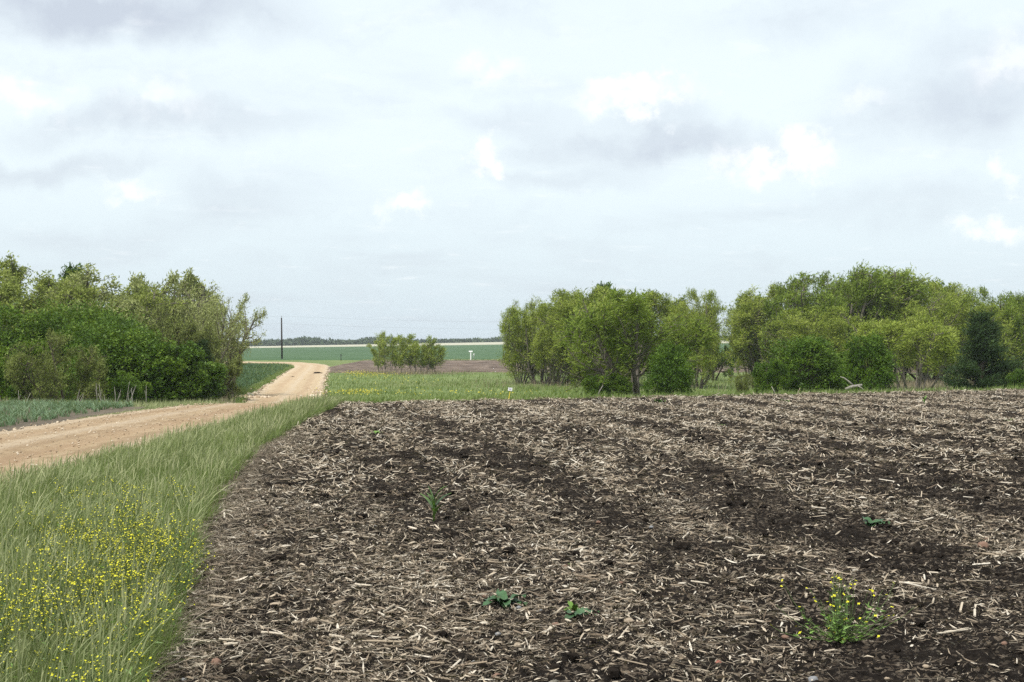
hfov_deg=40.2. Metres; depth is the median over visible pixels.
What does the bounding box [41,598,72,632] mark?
mustard plant
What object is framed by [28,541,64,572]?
mustard plant
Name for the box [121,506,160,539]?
mustard plant
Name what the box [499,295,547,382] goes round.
willow tree
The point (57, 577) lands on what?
mustard plant
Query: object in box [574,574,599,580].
corn stalk
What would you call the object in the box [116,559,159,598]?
mustard plant
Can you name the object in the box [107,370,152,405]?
hackberry bush
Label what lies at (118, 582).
mustard plant
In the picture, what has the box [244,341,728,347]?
stubble field
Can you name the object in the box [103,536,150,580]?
mustard plant
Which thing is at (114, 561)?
mustard plant
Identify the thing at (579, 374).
willow bush
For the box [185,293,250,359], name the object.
elm tree
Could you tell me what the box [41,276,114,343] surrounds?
elm tree
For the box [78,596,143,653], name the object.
mustard plant
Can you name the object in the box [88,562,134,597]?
mustard plant
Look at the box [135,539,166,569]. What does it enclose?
mustard plant
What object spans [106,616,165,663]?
mustard plant
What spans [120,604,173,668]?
mustard plant
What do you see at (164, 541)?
mustard plant
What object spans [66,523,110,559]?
mustard plant
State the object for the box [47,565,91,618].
mustard plant
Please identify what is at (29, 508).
mustard plant
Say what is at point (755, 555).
corn stalk
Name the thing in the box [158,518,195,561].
mustard plant
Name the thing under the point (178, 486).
mustard plant
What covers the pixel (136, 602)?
mustard plant
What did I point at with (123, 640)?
mustard plant
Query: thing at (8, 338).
hackberry bush
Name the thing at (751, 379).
scrub sapling
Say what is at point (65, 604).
mustard plant
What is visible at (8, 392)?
hackberry bush
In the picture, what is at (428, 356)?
willow sapling
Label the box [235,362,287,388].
row crop leaves
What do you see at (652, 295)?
willow tree
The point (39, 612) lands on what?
mustard plant
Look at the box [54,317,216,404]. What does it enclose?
hackberry bush
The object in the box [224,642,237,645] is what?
corn stalk
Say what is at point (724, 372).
hackberry bush
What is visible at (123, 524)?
mustard plant
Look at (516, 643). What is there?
stone
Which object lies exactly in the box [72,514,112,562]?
mustard plant
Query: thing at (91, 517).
mustard plant
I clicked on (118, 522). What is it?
mustard plant
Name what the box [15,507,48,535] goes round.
mustard plant
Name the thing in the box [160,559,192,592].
mustard plant
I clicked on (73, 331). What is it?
hackberry bush
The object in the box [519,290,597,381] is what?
willow tree
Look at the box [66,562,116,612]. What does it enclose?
mustard plant
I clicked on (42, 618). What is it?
mustard plant
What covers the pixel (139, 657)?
mustard plant
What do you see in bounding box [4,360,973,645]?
ground
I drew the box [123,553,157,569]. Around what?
mustard plant
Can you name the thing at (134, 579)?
mustard plant
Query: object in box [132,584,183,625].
mustard plant
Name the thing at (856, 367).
hackberry bush
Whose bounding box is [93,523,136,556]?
mustard plant
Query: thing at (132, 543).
mustard plant
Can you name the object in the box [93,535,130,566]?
mustard plant
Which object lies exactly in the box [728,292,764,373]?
oak tree
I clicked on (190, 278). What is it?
elm tree
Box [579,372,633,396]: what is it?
hackberry bush
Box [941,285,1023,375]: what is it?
willow tree
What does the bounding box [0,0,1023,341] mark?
sky
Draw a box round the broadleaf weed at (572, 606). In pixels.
[564,601,580,610]
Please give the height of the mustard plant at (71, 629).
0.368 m
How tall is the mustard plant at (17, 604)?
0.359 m
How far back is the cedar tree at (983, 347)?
65.64 m
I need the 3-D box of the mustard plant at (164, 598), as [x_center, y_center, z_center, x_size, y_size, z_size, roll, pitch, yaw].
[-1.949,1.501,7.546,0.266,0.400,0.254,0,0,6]
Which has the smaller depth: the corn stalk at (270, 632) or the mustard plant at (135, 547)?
the corn stalk at (270, 632)
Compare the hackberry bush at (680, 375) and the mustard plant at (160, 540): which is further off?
the hackberry bush at (680, 375)
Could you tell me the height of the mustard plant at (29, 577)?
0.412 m
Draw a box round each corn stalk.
[184,638,209,642]
[219,638,243,641]
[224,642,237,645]
[261,631,283,634]
[333,670,357,672]
[354,583,371,585]
[362,639,401,642]
[380,659,405,660]
[449,627,466,629]
[455,616,491,622]
[539,547,560,550]
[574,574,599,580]
[587,633,613,636]
[643,643,671,647]
[747,554,764,556]
[937,627,970,634]
[982,552,998,556]
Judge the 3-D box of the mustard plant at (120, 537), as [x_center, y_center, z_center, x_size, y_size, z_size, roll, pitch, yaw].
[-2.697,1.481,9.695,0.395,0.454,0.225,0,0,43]
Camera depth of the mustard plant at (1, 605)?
6.97 m
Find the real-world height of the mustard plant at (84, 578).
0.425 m
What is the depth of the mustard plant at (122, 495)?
12.77 m
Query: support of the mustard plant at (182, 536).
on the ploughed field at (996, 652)
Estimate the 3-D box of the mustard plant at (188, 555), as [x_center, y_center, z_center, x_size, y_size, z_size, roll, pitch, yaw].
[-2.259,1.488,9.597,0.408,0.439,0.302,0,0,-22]
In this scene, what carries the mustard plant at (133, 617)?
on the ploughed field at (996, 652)
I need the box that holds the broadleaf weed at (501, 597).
[481,589,527,608]
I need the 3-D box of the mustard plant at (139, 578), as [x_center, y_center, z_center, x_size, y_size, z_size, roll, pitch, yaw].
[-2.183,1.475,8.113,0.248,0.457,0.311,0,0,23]
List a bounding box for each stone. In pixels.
[211,658,221,665]
[309,617,317,622]
[514,642,521,647]
[808,676,817,681]
[977,541,988,547]
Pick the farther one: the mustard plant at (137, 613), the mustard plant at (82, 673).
the mustard plant at (137, 613)
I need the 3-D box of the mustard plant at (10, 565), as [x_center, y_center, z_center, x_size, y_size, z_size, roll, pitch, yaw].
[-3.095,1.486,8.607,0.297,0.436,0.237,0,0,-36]
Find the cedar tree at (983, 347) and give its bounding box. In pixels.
[939,307,1023,390]
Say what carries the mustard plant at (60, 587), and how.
on the ground at (472, 376)
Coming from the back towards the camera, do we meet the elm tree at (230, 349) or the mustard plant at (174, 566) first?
the elm tree at (230, 349)
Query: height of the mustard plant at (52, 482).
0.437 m
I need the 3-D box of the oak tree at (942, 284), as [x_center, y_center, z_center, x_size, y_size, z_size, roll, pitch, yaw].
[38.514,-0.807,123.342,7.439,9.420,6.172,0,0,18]
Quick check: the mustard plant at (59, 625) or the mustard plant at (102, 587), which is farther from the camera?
the mustard plant at (102, 587)
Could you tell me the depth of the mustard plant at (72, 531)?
10.06 m
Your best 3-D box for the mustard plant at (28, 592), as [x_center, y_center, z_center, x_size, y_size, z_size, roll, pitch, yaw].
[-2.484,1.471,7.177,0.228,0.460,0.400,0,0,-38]
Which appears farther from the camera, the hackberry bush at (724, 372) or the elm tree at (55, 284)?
the hackberry bush at (724, 372)
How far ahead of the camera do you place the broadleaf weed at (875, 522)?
12.54 m
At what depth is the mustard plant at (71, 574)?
8.24 m
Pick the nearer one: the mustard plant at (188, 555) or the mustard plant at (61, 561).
the mustard plant at (61, 561)
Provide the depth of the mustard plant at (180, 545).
9.83 m
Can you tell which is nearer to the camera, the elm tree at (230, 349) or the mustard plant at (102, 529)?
the mustard plant at (102, 529)
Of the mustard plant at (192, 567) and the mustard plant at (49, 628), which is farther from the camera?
the mustard plant at (192, 567)
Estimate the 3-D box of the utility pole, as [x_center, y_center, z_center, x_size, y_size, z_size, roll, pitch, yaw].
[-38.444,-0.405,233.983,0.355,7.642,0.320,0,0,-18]
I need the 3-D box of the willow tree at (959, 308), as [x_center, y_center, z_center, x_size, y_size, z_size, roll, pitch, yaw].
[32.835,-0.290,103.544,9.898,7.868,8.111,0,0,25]
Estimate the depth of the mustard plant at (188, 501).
12.95 m
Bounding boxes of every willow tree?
[497,294,578,383]
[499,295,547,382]
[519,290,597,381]
[521,281,610,384]
[530,323,572,384]
[546,287,728,397]
[549,288,678,378]
[646,292,723,350]
[658,286,733,388]
[718,282,792,367]
[722,293,783,381]
[752,302,876,379]
[757,273,856,369]
[765,259,938,377]
[829,262,958,383]
[894,284,1023,383]
[898,282,976,382]
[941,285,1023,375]
[979,291,1023,373]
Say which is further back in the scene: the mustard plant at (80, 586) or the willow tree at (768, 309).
the willow tree at (768, 309)
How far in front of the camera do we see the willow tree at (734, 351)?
117.45 m
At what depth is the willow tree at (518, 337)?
113.22 m
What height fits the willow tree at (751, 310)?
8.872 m
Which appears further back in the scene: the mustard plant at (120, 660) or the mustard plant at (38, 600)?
the mustard plant at (38, 600)
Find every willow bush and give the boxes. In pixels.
[561,345,643,393]
[846,314,959,389]
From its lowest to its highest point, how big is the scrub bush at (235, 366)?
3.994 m
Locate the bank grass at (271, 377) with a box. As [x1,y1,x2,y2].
[221,363,293,396]
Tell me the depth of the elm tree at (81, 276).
86.28 m
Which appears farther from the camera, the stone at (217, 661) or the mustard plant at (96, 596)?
the mustard plant at (96, 596)
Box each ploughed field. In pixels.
[136,390,1023,681]
[328,360,1020,372]
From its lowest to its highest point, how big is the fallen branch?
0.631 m
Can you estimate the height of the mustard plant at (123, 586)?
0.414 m
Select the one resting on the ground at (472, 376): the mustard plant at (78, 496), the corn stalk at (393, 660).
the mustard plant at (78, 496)
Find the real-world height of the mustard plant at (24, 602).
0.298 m
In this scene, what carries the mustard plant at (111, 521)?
on the ground at (472, 376)
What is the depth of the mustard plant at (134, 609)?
7.49 m
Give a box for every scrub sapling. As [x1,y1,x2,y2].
[734,371,749,394]
[747,374,754,388]
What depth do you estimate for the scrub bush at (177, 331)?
69.72 m
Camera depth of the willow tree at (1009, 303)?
104.10 m
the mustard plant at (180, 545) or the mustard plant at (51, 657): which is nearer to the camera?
the mustard plant at (51, 657)
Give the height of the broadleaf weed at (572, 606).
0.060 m
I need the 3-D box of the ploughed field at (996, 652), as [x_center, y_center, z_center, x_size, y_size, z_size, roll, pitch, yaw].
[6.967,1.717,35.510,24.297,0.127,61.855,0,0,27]
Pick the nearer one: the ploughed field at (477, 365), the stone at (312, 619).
the stone at (312, 619)
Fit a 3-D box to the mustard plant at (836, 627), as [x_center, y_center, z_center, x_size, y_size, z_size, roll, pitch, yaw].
[1.832,1.480,7.774,0.731,0.379,0.760,0,0,42]
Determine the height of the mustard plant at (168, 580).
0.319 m
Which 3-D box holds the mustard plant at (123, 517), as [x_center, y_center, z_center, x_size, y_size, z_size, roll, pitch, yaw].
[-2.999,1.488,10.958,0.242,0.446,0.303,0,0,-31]
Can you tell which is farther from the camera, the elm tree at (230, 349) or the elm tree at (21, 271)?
the elm tree at (21, 271)
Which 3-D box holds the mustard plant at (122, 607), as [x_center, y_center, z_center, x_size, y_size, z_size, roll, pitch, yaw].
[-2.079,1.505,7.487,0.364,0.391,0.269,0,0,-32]
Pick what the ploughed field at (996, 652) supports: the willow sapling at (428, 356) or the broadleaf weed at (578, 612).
the broadleaf weed at (578, 612)
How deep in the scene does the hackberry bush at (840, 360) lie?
65.24 m
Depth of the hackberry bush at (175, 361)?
56.08 m
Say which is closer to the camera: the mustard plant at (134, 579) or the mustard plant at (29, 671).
the mustard plant at (29, 671)
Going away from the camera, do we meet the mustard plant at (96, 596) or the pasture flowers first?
the mustard plant at (96, 596)
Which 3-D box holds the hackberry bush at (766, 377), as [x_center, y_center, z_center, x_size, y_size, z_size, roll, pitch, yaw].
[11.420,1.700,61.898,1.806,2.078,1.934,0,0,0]
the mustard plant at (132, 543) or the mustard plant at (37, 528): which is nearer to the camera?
the mustard plant at (132, 543)
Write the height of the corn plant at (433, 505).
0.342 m
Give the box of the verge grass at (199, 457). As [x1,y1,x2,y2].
[0,390,362,681]
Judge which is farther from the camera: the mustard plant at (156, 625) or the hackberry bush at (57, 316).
the hackberry bush at (57, 316)
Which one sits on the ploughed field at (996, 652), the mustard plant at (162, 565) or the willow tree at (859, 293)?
the mustard plant at (162, 565)
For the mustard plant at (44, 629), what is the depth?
6.96 m
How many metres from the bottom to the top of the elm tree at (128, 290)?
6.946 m
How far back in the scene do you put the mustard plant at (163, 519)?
11.22 m
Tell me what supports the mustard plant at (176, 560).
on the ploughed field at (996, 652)
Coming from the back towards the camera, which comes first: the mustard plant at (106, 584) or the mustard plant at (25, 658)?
the mustard plant at (106, 584)
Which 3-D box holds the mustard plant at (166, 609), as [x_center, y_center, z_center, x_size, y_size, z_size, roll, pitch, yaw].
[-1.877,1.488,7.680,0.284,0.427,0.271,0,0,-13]
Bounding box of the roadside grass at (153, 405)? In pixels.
[0,396,257,418]
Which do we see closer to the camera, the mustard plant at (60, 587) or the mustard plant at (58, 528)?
the mustard plant at (60, 587)
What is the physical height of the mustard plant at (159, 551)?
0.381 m
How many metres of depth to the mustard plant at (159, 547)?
9.55 m
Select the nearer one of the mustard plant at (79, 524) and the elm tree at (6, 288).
the mustard plant at (79, 524)
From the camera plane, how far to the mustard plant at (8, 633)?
7.08 m
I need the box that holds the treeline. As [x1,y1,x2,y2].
[239,335,728,345]
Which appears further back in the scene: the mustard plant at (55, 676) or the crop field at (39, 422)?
the crop field at (39, 422)
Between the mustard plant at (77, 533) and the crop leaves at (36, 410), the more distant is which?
the crop leaves at (36, 410)
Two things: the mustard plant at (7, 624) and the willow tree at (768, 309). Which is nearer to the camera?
the mustard plant at (7, 624)
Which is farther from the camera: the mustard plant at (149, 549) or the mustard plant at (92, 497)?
the mustard plant at (92, 497)
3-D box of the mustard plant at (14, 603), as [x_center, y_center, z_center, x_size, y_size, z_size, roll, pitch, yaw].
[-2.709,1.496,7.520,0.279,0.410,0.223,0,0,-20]
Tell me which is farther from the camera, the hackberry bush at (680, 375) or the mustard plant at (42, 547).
the hackberry bush at (680, 375)
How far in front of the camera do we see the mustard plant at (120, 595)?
7.81 m
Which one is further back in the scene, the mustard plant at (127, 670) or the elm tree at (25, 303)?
the elm tree at (25, 303)
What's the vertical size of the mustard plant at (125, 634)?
0.435 m
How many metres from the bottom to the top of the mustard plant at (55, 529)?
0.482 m
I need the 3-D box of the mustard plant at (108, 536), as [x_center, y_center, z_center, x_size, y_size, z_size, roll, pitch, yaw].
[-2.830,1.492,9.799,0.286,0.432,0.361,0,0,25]
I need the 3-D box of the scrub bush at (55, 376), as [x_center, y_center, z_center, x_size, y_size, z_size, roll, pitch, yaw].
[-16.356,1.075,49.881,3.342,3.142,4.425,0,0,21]
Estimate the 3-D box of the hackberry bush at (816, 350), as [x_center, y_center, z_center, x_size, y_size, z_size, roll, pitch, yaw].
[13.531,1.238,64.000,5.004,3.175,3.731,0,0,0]
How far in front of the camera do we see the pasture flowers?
80.61 m
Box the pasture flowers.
[304,369,567,394]
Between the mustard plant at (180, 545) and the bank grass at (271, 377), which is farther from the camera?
the bank grass at (271, 377)
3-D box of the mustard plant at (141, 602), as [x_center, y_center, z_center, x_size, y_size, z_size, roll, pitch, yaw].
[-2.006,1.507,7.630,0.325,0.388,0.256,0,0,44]
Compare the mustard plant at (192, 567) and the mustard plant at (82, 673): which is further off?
the mustard plant at (192, 567)
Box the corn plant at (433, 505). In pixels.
[420,486,450,521]
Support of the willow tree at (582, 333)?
on the ground at (472, 376)
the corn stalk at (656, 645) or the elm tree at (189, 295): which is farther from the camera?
the elm tree at (189, 295)
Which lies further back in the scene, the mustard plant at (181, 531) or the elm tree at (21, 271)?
the elm tree at (21, 271)
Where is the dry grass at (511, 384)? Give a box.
[0,366,976,405]
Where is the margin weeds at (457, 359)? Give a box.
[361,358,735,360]
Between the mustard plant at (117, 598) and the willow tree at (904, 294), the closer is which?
the mustard plant at (117, 598)
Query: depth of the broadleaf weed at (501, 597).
8.77 m
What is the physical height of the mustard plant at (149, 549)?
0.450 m
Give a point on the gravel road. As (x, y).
(288, 386)
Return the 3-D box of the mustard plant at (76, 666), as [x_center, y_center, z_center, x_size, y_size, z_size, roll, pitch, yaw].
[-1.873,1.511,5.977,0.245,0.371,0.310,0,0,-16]
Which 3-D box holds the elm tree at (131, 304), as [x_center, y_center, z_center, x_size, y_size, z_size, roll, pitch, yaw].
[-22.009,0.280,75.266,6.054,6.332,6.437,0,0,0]
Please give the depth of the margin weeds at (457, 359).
224.28 m
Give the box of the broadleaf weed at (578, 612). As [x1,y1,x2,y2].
[564,607,598,618]
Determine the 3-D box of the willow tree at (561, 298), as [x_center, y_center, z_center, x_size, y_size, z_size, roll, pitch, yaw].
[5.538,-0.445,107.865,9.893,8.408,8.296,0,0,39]
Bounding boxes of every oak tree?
[594,280,613,293]
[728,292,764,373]
[924,279,974,375]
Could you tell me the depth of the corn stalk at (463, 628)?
8.09 m
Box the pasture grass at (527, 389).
[232,370,974,402]
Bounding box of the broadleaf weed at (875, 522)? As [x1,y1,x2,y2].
[862,516,889,526]
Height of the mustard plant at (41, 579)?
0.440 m
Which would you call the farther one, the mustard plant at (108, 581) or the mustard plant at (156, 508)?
the mustard plant at (156, 508)
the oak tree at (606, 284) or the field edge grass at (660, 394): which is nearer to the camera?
the field edge grass at (660, 394)
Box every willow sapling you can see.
[366,329,415,372]
[404,334,448,373]
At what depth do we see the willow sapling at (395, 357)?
151.10 m
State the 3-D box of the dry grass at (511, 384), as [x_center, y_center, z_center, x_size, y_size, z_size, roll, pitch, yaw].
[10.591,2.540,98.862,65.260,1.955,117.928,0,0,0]
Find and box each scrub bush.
[2,328,112,402]
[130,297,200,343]
[155,309,222,359]
[190,330,245,401]
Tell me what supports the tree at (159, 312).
on the ground at (472, 376)
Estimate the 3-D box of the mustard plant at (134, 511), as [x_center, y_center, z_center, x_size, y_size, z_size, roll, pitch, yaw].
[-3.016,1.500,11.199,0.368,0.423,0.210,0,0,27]
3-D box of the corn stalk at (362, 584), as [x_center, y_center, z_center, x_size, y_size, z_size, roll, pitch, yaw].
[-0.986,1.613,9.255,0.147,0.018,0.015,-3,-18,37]
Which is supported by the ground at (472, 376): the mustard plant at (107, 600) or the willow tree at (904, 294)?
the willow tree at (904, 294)
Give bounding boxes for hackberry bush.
[0,299,75,400]
[0,340,52,401]
[17,296,145,398]
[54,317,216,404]
[55,309,145,400]
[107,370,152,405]
[120,340,230,404]
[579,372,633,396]
[639,339,697,395]
[708,341,734,380]
[750,358,789,393]
[763,334,859,393]
[814,350,866,391]
[828,329,900,390]
[1005,368,1023,388]
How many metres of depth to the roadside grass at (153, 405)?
38.00 m
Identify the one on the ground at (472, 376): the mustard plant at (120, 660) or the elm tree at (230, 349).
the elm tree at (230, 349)
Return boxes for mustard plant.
[0,547,22,603]
[0,580,33,639]
[0,580,52,654]
[0,591,58,641]
[0,594,12,617]
[0,599,25,658]
[0,606,50,665]
[0,610,17,649]
[0,621,24,655]
[0,626,83,681]
[0,636,40,681]
[1,573,56,622]
[1,593,37,638]
[2,622,24,672]
[2,667,31,680]
[3,522,18,549]
[4,523,41,560]
[6,587,35,628]
[6,591,45,624]
[7,533,45,586]
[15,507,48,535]
[16,588,90,660]
[17,491,53,531]
[17,563,73,611]
[17,609,73,666]
[20,570,67,617]
[20,619,71,677]
[25,512,65,554]
[26,542,70,599]
[26,550,68,592]
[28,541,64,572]
[28,613,90,666]
[30,558,88,584]
[30,588,78,647]
[33,608,93,661]
[34,611,73,651]
[38,566,84,614]
[38,593,106,658]
[40,542,95,590]
[41,575,82,611]
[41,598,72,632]
[42,508,72,548]
[44,566,84,589]
[46,543,90,576]
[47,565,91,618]
[48,593,95,642]
[48,646,102,681]
[49,575,116,631]
[49,662,104,681]
[50,614,108,660]
[51,479,79,508]
[53,576,96,618]
[53,658,107,681]
[55,521,84,545]
[56,523,97,555]
[57,550,107,581]
[62,558,98,607]
[63,498,105,532]
[63,573,126,627]
[66,518,101,546]
[66,520,109,553]
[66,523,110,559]
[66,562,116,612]
[68,571,100,614]
[70,486,97,510]
[71,573,119,621]
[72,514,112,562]
[72,546,101,589]
[72,570,139,624]
[74,482,103,514]
[74,567,132,614]
[75,637,141,681]
[77,567,121,611]
[78,570,134,627]
[78,592,150,647]
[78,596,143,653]
[80,545,125,598]
[82,524,123,547]
[82,652,152,681]
[83,553,126,579]
[86,512,123,535]
[86,601,151,659]
[88,492,109,516]
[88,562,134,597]
[91,507,139,540]
[91,527,130,545]
[92,528,151,562]
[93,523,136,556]
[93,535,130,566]
[93,558,136,605]
[94,586,146,628]
[95,512,141,545]
[95,654,155,681]
[97,572,136,611]
[97,590,159,641]
[98,520,143,565]
[98,546,139,577]
[101,580,151,637]
[101,622,151,674]
[102,534,161,567]
[102,585,139,619]
[102,620,141,653]
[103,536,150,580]
[104,510,142,536]
[104,644,157,679]
[106,477,139,500]
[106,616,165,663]
[107,479,137,513]
[110,503,144,550]
[110,525,141,559]
[113,512,153,543]
[116,514,152,539]
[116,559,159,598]
[116,595,162,644]
[117,540,173,570]
[118,497,146,516]
[118,504,158,530]
[120,567,157,600]
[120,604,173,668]
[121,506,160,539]
[123,523,170,558]
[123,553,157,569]
[123,558,166,597]
[124,581,173,637]
[125,550,152,586]
[125,580,178,649]
[126,485,156,523]
[126,544,176,596]
[127,529,159,567]
[132,526,182,562]
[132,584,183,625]
[133,494,171,523]
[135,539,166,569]
[137,538,179,574]
[137,550,200,611]
[141,564,192,607]
[144,550,185,596]
[144,576,195,638]
[147,530,168,565]
[148,549,189,593]
[151,538,200,590]
[155,509,183,530]
[155,536,199,591]
[156,538,202,601]
[157,531,214,577]
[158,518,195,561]
[159,522,192,559]
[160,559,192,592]
[164,530,211,577]
[165,514,202,557]
[166,548,211,589]
[167,477,195,511]
[179,490,201,519]
[770,573,916,642]
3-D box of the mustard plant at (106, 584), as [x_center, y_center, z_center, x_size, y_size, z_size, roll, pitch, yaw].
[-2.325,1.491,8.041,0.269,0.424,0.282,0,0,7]
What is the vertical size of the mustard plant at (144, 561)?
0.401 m
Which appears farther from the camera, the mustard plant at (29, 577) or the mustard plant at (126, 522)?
the mustard plant at (126, 522)
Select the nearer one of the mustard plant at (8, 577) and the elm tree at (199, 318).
the mustard plant at (8, 577)
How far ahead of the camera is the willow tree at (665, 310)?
102.34 m
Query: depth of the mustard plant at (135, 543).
9.54 m
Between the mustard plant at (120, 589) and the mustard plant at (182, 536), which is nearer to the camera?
the mustard plant at (120, 589)
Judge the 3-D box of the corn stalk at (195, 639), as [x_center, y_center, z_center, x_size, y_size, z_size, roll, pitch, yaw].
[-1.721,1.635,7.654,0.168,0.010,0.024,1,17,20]
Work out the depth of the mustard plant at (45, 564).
8.62 m
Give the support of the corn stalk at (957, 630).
on the ploughed field at (996, 652)
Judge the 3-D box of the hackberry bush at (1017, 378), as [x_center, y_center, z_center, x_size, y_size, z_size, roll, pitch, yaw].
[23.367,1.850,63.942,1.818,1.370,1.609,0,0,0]
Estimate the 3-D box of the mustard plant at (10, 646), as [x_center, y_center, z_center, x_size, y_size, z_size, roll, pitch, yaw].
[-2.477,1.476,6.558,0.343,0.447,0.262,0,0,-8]
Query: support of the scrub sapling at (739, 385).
on the ground at (472, 376)
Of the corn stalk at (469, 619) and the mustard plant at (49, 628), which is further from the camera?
the corn stalk at (469, 619)
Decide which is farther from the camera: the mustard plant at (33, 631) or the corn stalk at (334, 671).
the corn stalk at (334, 671)
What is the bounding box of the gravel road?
[0,361,329,480]
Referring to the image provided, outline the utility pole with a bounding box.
[281,316,282,358]
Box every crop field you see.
[0,406,143,430]
[238,343,1017,359]
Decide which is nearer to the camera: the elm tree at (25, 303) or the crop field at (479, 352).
the elm tree at (25, 303)
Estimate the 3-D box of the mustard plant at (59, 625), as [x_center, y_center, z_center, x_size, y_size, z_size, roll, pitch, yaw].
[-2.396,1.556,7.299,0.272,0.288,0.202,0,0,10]
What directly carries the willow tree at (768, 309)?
on the ground at (472, 376)
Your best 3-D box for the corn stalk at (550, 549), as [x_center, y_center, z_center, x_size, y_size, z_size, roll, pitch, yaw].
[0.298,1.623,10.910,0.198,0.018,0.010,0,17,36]
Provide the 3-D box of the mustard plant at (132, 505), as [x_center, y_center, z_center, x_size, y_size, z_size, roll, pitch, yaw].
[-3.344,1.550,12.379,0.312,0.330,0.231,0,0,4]
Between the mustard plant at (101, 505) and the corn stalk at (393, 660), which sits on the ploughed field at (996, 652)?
the corn stalk at (393, 660)
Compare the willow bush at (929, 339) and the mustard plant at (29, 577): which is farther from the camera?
the willow bush at (929, 339)
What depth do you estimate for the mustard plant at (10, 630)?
6.92 m
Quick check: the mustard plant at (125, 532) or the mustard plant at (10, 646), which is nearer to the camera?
the mustard plant at (10, 646)
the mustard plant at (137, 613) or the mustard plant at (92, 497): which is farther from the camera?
the mustard plant at (92, 497)
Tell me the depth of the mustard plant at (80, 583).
7.95 m
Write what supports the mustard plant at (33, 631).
on the ground at (472, 376)
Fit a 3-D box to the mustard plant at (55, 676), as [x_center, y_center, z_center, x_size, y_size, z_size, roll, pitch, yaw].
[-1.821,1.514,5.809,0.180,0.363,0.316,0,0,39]
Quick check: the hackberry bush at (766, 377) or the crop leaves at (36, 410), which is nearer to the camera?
the crop leaves at (36, 410)
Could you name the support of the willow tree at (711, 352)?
on the ground at (472, 376)
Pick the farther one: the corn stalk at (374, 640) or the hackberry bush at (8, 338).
the hackberry bush at (8, 338)
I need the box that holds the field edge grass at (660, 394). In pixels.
[310,384,1023,402]
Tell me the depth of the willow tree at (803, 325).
99.31 m
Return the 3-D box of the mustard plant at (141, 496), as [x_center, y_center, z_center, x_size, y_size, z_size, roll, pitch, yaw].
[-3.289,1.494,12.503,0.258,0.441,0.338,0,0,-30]
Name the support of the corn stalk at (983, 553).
on the ploughed field at (996, 652)
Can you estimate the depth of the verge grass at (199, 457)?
11.42 m
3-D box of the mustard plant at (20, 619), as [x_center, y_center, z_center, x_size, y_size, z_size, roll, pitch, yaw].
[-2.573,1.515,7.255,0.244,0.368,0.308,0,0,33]
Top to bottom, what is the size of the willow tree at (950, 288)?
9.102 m
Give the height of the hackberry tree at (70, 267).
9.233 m
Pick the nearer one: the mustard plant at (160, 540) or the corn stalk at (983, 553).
the mustard plant at (160, 540)
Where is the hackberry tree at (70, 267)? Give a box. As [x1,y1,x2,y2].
[30,262,84,302]
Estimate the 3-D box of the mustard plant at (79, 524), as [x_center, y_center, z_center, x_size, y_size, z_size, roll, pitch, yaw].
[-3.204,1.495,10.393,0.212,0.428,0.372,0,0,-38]
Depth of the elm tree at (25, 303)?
73.46 m
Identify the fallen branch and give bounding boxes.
[840,376,863,389]
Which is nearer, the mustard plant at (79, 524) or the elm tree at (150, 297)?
the mustard plant at (79, 524)
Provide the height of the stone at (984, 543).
0.074 m
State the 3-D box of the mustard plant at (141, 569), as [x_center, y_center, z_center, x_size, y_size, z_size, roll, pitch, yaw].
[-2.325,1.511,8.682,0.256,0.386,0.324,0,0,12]
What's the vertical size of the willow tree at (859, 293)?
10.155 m
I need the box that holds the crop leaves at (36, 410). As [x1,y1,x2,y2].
[0,398,135,426]
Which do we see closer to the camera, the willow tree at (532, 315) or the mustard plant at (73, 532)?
the mustard plant at (73, 532)
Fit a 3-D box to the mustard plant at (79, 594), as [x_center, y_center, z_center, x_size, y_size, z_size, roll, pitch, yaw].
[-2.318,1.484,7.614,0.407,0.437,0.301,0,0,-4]
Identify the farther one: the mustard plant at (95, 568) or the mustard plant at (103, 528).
the mustard plant at (103, 528)
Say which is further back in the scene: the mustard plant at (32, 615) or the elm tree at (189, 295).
the elm tree at (189, 295)
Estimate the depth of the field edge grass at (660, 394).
45.00 m
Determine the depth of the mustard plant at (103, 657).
6.12 m
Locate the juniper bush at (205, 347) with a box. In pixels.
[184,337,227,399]
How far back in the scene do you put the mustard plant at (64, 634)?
7.00 m
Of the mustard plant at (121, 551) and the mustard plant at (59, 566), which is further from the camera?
the mustard plant at (121, 551)
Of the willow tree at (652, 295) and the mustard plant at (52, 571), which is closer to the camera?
the mustard plant at (52, 571)
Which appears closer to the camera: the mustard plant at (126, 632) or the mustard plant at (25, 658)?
the mustard plant at (25, 658)
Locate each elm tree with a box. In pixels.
[0,250,65,310]
[0,271,53,329]
[0,280,71,399]
[36,269,110,301]
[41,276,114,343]
[43,263,144,309]
[69,291,160,331]
[93,283,177,332]
[113,282,189,343]
[119,267,227,342]
[167,281,229,360]
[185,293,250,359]
[199,297,267,398]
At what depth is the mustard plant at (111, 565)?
8.53 m

